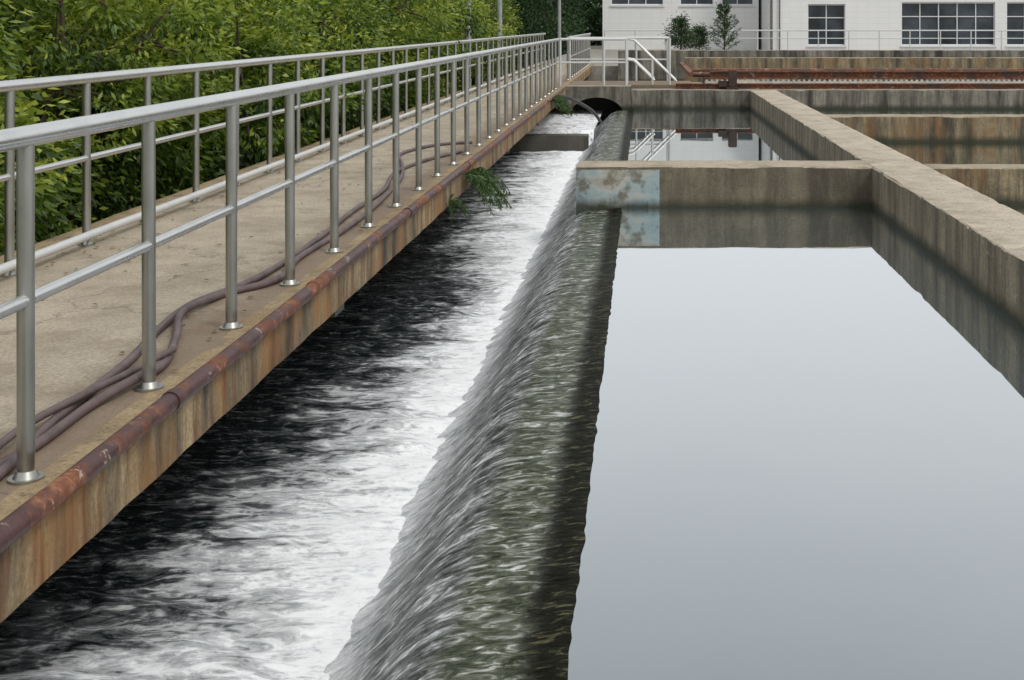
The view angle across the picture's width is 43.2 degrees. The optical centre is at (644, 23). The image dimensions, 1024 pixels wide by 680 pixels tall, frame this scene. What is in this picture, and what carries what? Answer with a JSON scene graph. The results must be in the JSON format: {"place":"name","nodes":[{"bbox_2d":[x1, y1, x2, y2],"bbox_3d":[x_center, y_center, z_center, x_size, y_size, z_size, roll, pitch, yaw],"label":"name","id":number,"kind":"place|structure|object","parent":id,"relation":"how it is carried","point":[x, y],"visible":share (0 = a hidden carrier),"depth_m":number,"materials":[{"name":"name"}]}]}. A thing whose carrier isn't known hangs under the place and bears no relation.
{"place":"outdoors","nodes":[
{"label":"outdoors","id":0,"kind":"place"},
{"bbox_2d":[0,125,597,679],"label":"channel water","id":1,"kind":"structure","parent":0,"point":[252,533],"depth_m":6.65,"materials":[{"name":"white liquid"}]},
{"bbox_2d":[324,109,633,679],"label":"weir water","id":2,"kind":"structure","parent":0,"point":[480,580],"depth_m":5.70,"materials":[{"name":"grey liquid"}]},
{"bbox_2d":[510,134,588,151],"bbox_3d":[-2.240,2.550,24.799,2.320,0.825,0.409,0,0,0],"label":"channel baffle","id":3,"kind":"object","parent":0,"point":[549,142],"visible":0.38,"depth_m":24.60,"materials":[{"name":"grey concrete"}]},
{"bbox_2d":[546,44,760,80],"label":"paved terrace","id":4,"kind":"structure","parent":0,"point":[611,71],"depth_m":46.77,"materials":[{"name":"concrete"}]},
{"bbox_2d":[659,11,701,49],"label":"garden shrub","id":5,"kind":"object","parent":4,"relation":"on","point":[680,32],"visible":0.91,"depth_m":59.86,"materials":[{"name":"green plant"}]},
{"bbox_2d":[685,22,711,49],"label":"garden shrub","id":6,"kind":"object","parent":4,"relation":"on","point":[700,30],"visible":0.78,"depth_m":60.88,"materials":[{"name":"green plant"}]},
{"bbox_2d":[707,2,742,49],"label":"young conifer tree","id":7,"kind":"object","parent":4,"relation":"on","point":[724,29],"visible":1,"depth_m":59.95,"materials":[{"name":"green plant"}]},
{"bbox_2d":[604,30,1023,49],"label":"terrace railing","id":8,"kind":"object","parent":4,"relation":"on","point":[879,38],"visible":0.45,"depth_m":64.97,"materials":[{"name":"grey metal"}]},
{"bbox_2d":[618,50,1023,80],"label":"cross wall","id":9,"kind":"structure","parent":4,"relation":"on","point":[677,70],"depth_m":44.40,"materials":[{"name":"concrete"}]},
{"bbox_2d":[603,0,758,49],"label":"walls","id":10,"kind":"structure","parent":0,"point":[634,18],"depth_m":74.00,"materials":[{"name":"white tile"}]},
{"bbox_2d":[610,0,754,6],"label":"window frames","id":11,"kind":"structure","parent":10,"relation":"attached to","point":[680,5],"depth_m":73.93,"materials":[{"name":"grey metal"}]},
{"bbox_2d":[612,0,751,3],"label":"window glass","id":12,"kind":"object","parent":11,"relation":"in","point":[682,1],"visible":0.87,"depth_m":74.24,"materials":[{"name":"black glass"}]},
{"bbox_2d":[679,62,692,75],"bbox_3d":[1.270,1.355,39.350,0.140,0.110,9.700,0,0,0],"label":"rusty guide rail","id":13,"kind":"object","parent":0,"point":[686,69],"visible":0.86,"depth_m":37.39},
{"bbox_2d":[576,160,871,214],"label":"cross wall","id":14,"kind":"structure","parent":0,"point":[603,185],"depth_m":13.93,"materials":[{"name":"concrete"}]},
{"bbox_2d":[718,70,738,89],"bbox_3d":[1.990,1.323,30.250,0.480,0.445,0.300,0,0,0],"label":"rusty bollard","id":15,"kind":"object","parent":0,"point":[730,83],"visible":1,"depth_m":30.16,"materials":[{"name":"metal"}]},
{"bbox_2d":[568,109,1023,679],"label":"pool water","id":16,"kind":"structure","parent":0,"point":[808,455],"depth_m":5.96,"materials":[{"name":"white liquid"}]},
{"bbox_2d":[759,0,1023,49],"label":"walls","id":17,"kind":"structure","parent":0,"point":[873,14],"depth_m":70.00,"materials":[{"name":"white tile"}]},
{"bbox_2d":[770,0,779,49],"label":"downpipe","id":18,"kind":"object","parent":17,"relation":"attached to","point":[771,23],"depth_m":69.81,"materials":[{"name":"white metal"}]},
{"bbox_2d":[807,2,1023,46],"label":"window frames","id":19,"kind":"structure","parent":17,"relation":"attached to","point":[927,45],"depth_m":70.17,"materials":[{"name":"metal"}]},
{"bbox_2d":[808,4,1023,43],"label":"window glass","id":20,"kind":"object","parent":19,"relation":"in","point":[964,23],"visible":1,"depth_m":70.24,"materials":[{"name":"black glass"}]},
{"bbox_2d":[814,109,1023,214],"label":"side pool water","id":21,"kind":"structure","parent":0,"point":[967,153],"depth_m":20.56,"materials":[{"name":"white liquid"}]},
{"bbox_2d":[631,88,1023,109],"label":"cross wall","id":22,"kind":"structure","parent":21,"relation":"in","point":[655,98],"depth_m":30.00,"materials":[{"name":"grey concrete"}]},
{"bbox_2d":[676,71,1023,88],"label":"rusty steel beam","id":23,"kind":"structure","parent":22,"relation":"on","point":[827,75],"depth_m":33.00,"materials":[{"name":"brown metal"}]},
{"bbox_2d":[750,90,1023,329],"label":"tank dividing wall","id":24,"kind":"structure","parent":21,"relation":"in","point":[973,239],"depth_m":11.57,"materials":[{"name":"concrete"}]},
{"bbox_2d":[824,114,1023,142],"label":"cross wall","id":25,"kind":"structure","parent":21,"relation":"in","point":[941,128],"depth_m":21.60,"materials":[{"name":"concrete"}]},
{"bbox_2d":[923,164,1023,205],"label":"cross wall","id":26,"kind":"structure","parent":21,"relation":"in","point":[1003,184],"depth_m":14.10,"materials":[{"name":"concrete"}]},
{"bbox_3d":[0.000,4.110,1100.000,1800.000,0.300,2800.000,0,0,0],"label":"ground","id":27,"kind":"structure","parent":0,"visible":0},
{"bbox_2d":[0,75,81,255],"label":"broadleaf tree","id":28,"kind":"object","parent":27,"relation":"on","point":[41,186],"visible":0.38,"depth_m":9.21,"materials":[{"name":"green plant"}]},
{"bbox_2d":[0,0,103,250],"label":"broadleaf tree","id":29,"kind":"object","parent":27,"relation":"on","point":[6,6],"visible":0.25,"depth_m":10.82,"materials":[{"name":"green plant"}]},
{"bbox_2d":[0,0,251,242],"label":"broadleaf tree","id":30,"kind":"object","parent":27,"relation":"on","point":[78,48],"visible":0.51,"depth_m":13.40,"materials":[{"name":"green plant"}]},
{"bbox_2d":[6,0,364,217],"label":"broadleaf tree","id":31,"kind":"object","parent":27,"relation":"on","point":[250,77],"visible":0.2,"depth_m":16.21,"materials":[{"name":"green plant"}]},
{"bbox_2d":[39,132,340,241],"bbox_3d":[-6.247,2.945,25.995,3.870,2.304,44.308,0,0,0],"label":"shrub understory","id":32,"kind":"object","parent":27,"relation":"on","point":[76,222],"depth_m":14.14,"materials":[{"name":"green plant"}]},
{"bbox_2d":[158,0,398,178],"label":"broadleaf tree","id":33,"kind":"object","parent":27,"relation":"on","point":[347,34],"visible":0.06,"depth_m":19.51,"materials":[{"name":"green plant"}]},
{"bbox_2d":[239,0,408,168],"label":"broadleaf tree","id":34,"kind":"object","parent":27,"relation":"on","point":[350,118],"visible":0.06,"depth_m":21.66,"materials":[{"name":"green plant"}]},
{"bbox_2d":[322,0,465,131],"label":"broadleaf tree","id":35,"kind":"object","parent":27,"relation":"on","point":[409,32],"visible":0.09,"depth_m":24.89,"materials":[{"name":"green plant"}]},
{"bbox_2d":[340,0,494,116],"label":"broadleaf tree","id":36,"kind":"object","parent":27,"relation":"on","point":[424,97],"visible":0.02,"depth_m":27.39,"materials":[{"name":"green plant"}]},
{"bbox_2d":[401,0,491,107],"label":"broadleaf tree","id":37,"kind":"object","parent":27,"relation":"on","point":[459,31],"visible":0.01,"depth_m":33.20,"materials":[{"name":"green plant"}]},
{"bbox_2d":[402,0,499,103],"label":"broadleaf tree","id":38,"kind":"object","parent":27,"relation":"on","point":[469,21],"visible":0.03,"depth_m":30.17,"materials":[{"name":"green plant"}]},
{"bbox_2d":[465,1,470,49],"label":"street lamp","id":39,"kind":"object","parent":27,"relation":"on","point":[469,37],"depth_m":31.93,"materials":[{"name":"grey metal"}]},
{"bbox_2d":[433,0,515,94],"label":"broadleaf tree","id":40,"kind":"object","parent":27,"relation":"on","point":[484,45],"visible":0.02,"depth_m":36.78,"materials":[{"name":"green plant"}]},
{"bbox_2d":[472,0,511,75],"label":"broadleaf tree","id":41,"kind":"object","parent":27,"relation":"on","point":[487,23],"depth_m":42.09,"materials":[{"name":"green plant"}]},
{"bbox_2d":[497,0,501,74],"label":"street lamp","id":42,"kind":"object","parent":27,"relation":"on","point":[499,11],"visible":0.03,"depth_m":38.93,"materials":[{"name":"grey metal"}]},
{"bbox_2d":[476,0,528,72],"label":"broadleaf tree","id":43,"kind":"object","parent":27,"relation":"on","point":[504,9],"visible":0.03,"depth_m":48.13,"materials":[{"name":"green plant"}]},
{"bbox_2d":[488,24,519,62],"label":"broadleaf tree","id":44,"kind":"object","parent":27,"relation":"on","point":[505,33],"depth_m":44.65,"materials":[{"name":"green plant"}]},
{"bbox_2d":[479,0,600,69],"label":"distant trees","id":45,"kind":"object","parent":27,"relation":"on","point":[534,21],"visible":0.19,"depth_m":64.80,"materials":[{"name":"green plant"}]},
{"bbox_2d":[494,0,602,69],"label":"distant trees","id":46,"kind":"object","parent":27,"relation":"on","point":[594,24],"visible":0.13,"depth_m":87.63,"materials":[{"name":"green plant"}]},
{"bbox_2d":[558,0,560,55],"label":"street lamp","id":47,"kind":"object","parent":27,"relation":"on","point":[559,18],"visible":0.32,"depth_m":59.93,"materials":[{"name":"grey metal"}]},
{"bbox_3d":[-3.701,2.835,15.750,0.614,1.858,32.500,0,0,0],"label":"channel","id":48,"kind":"object","parent":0,"visible":0},
{"bbox_2d":[0,63,594,622],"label":"concrete walkway","id":49,"kind":"structure","parent":48,"relation":"on","point":[82,341],"depth_m":6.76,"materials":[{"name":"beige concrete"}]},
{"bbox_2d":[0,346,176,449],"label":"rubber hose","id":50,"kind":"object","parent":49,"relation":"on","point":[7,438],"visible":0.86,"depth_m":4.86,"materials":[{"name":"rubber"}]},
{"bbox_2d":[0,149,463,479],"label":"rubber hose","id":51,"kind":"object","parent":49,"relation":"on","point":[8,465],"visible":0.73,"depth_m":6.04,"materials":[{"name":"rubber"}]},
{"bbox_2d":[0,141,472,464],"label":"rubber hose","id":52,"kind":"object","parent":49,"relation":"on","point":[56,430],"visible":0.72,"depth_m":5.97,"materials":[{"name":"rubber"}]},
{"bbox_2d":[0,33,546,277],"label":"steel railing","id":53,"kind":"object","parent":49,"relation":"on","point":[8,88],"visible":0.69,"depth_m":10.49,"materials":[{"name":"silver metal"}]},
{"bbox_2d":[0,100,547,552],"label":"rusty edge pipe","id":54,"kind":"object","parent":49,"relation":"attached to","point":[27,515],"visible":1,"depth_m":4.99,"materials":[{"name":"brown metal"}]},
{"bbox_2d":[0,38,559,485],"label":"steel railing","id":55,"kind":"object","parent":49,"relation":"on","point":[22,140],"visible":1,"depth_m":6.11,"materials":[{"name":"silver metal"}]},
{"bbox_2d":[46,95,518,370],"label":"fallen leaves","id":56,"kind":"object","parent":49,"relation":"on","point":[186,315],"visible":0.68,"depth_m":8.22,"materials":[{"name":"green plant"}]},
{"bbox_2d":[448,193,471,219],"bbox_3d":[-1.704,1.692,11.883,0.233,0.278,0.423,0,0,0],"label":"fern plant","id":57,"kind":"object","parent":49,"relation":"attached to","point":[453,202],"visible":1,"depth_m":11.86,"materials":[{"name":"green plant"}]},
{"bbox_2d":[463,167,512,215],"bbox_3d":[-1.597,1.716,13.213,0.481,0.460,1.222,0,0,0],"label":"fern plant","id":58,"kind":"object","parent":49,"relation":"attached to","point":[481,178],"visible":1,"depth_m":13.03,"materials":[{"name":"green plant"}]},
{"bbox_2d":[548,86,565,101],"bbox_3d":[-1.820,1.460,26.800,0.052,0.049,5.400,0,0,0],"label":"rusty edge pipe","id":59,"kind":"object","parent":49,"relation":"attached to","point":[557,93],"visible":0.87,"depth_m":26.60,"materials":[{"name":"brown metal"}]},
{"bbox_2d":[552,95,576,117],"bbox_3d":[-1.592,1.635,25.383,0.517,0.452,1.327,0,0,0],"label":"fern plant","id":60,"kind":"object","parent":49,"relation":"attached to","point":[559,101],"visible":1,"depth_m":25.09,"materials":[{"name":"green plant"}]},
{"bbox_2d":[566,33,590,79],"bbox_3d":[-1.980,0.893,40.072,0.108,1.137,13.855,0,0,0],"label":"steel railing","id":61,"kind":"object","parent":49,"relation":"on","point":[580,49],"visible":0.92,"depth_m":38.28,"materials":[{"name":"silver metal"}]},
{"bbox_2d":[558,94,601,123],"bbox_3d":[-1.367,1.774,26.797,1.009,0.652,0.162,0,0,-18],"label":"drain pipe","id":62,"kind":"object","parent":49,"relation":"attached to","point":[593,112],"visible":0.87,"depth_m":26.85,"materials":[{"name":"grey metal"}]},
{"bbox_2d":[526,110,602,144],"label":"inlet cascade water","id":63,"kind":"structure","parent":48,"relation":"in","point":[581,122],"depth_m":27.15,"materials":[{"name":"white liquid"}]},
{"bbox_2d":[552,81,691,124],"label":"crossing platform","id":64,"kind":"structure","parent":48,"relation":"on","point":[609,98],"depth_m":30.72,"materials":[{"name":"concrete"}]},
{"bbox_2d":[559,38,626,85],"bbox_3d":[-1.200,0.895,30.250,1.613,1.131,0.064,0,0,0],"label":"platform railing","id":65,"kind":"object","parent":64,"relation":"on","point":[594,39],"visible":0.98,"depth_m":30.23,"materials":[{"name":"grey metal"}]},
{"bbox_2d":[569,37,667,80],"bbox_3d":[-0.650,0.895,32.800,2.553,1.131,0.064,0,0,0],"label":"platform railing","id":66,"kind":"object","parent":64,"relation":"on","point":[570,59],"visible":0.55,"depth_m":32.78,"materials":[{"name":"grey metal"}]},
{"bbox_2d":[626,36,676,84],"bbox_3d":[0.177,0.926,31.450,1.246,1.228,1.160,0,0,0],"label":"stair handrail","id":67,"kind":"object","parent":64,"relation":"on","point":[642,68],"visible":0.88,"depth_m":30.88,"materials":[{"name":"white metal"}]},
{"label":"side pool water","id":68,"kind":"structure","parent":0,"visible":0},
{"bbox_2d":[684,57,1023,82],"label":"cross wall","id":69,"kind":"structure","parent":68,"relation":"in","point":[850,62],"depth_m":41.00,"materials":[{"name":"concrete"}]},
{"bbox_2d":[692,68,1023,82],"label":"rusty pipe run","id":70,"kind":"object","parent":69,"relation":"attached to","point":[704,73],"visible":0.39,"depth_m":34.95,"materials":[{"name":"brown metal"}]},
{"bbox_2d":[710,79,1008,80],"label":"cross wall","id":71,"kind":"structure","parent":68,"relation":"in","point":[871,79],"depth_m":36.20,"materials":[{"name":"concrete"}]},
{"bbox_3d":[2.574,2.100,37.610,0.565,1.329,13.780,0,0,0],"label":"tank dividing wall","id":72,"kind":"object","parent":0,"visible":0},
{"bbox_2d":[706,80,1023,82],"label":"toothed weir plate","id":73,"kind":"object","parent":72,"relation":"attached to","point":[880,81],"visible":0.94,"depth_m":31.20,"materials":[{"name":"grey metal"}]}
]}

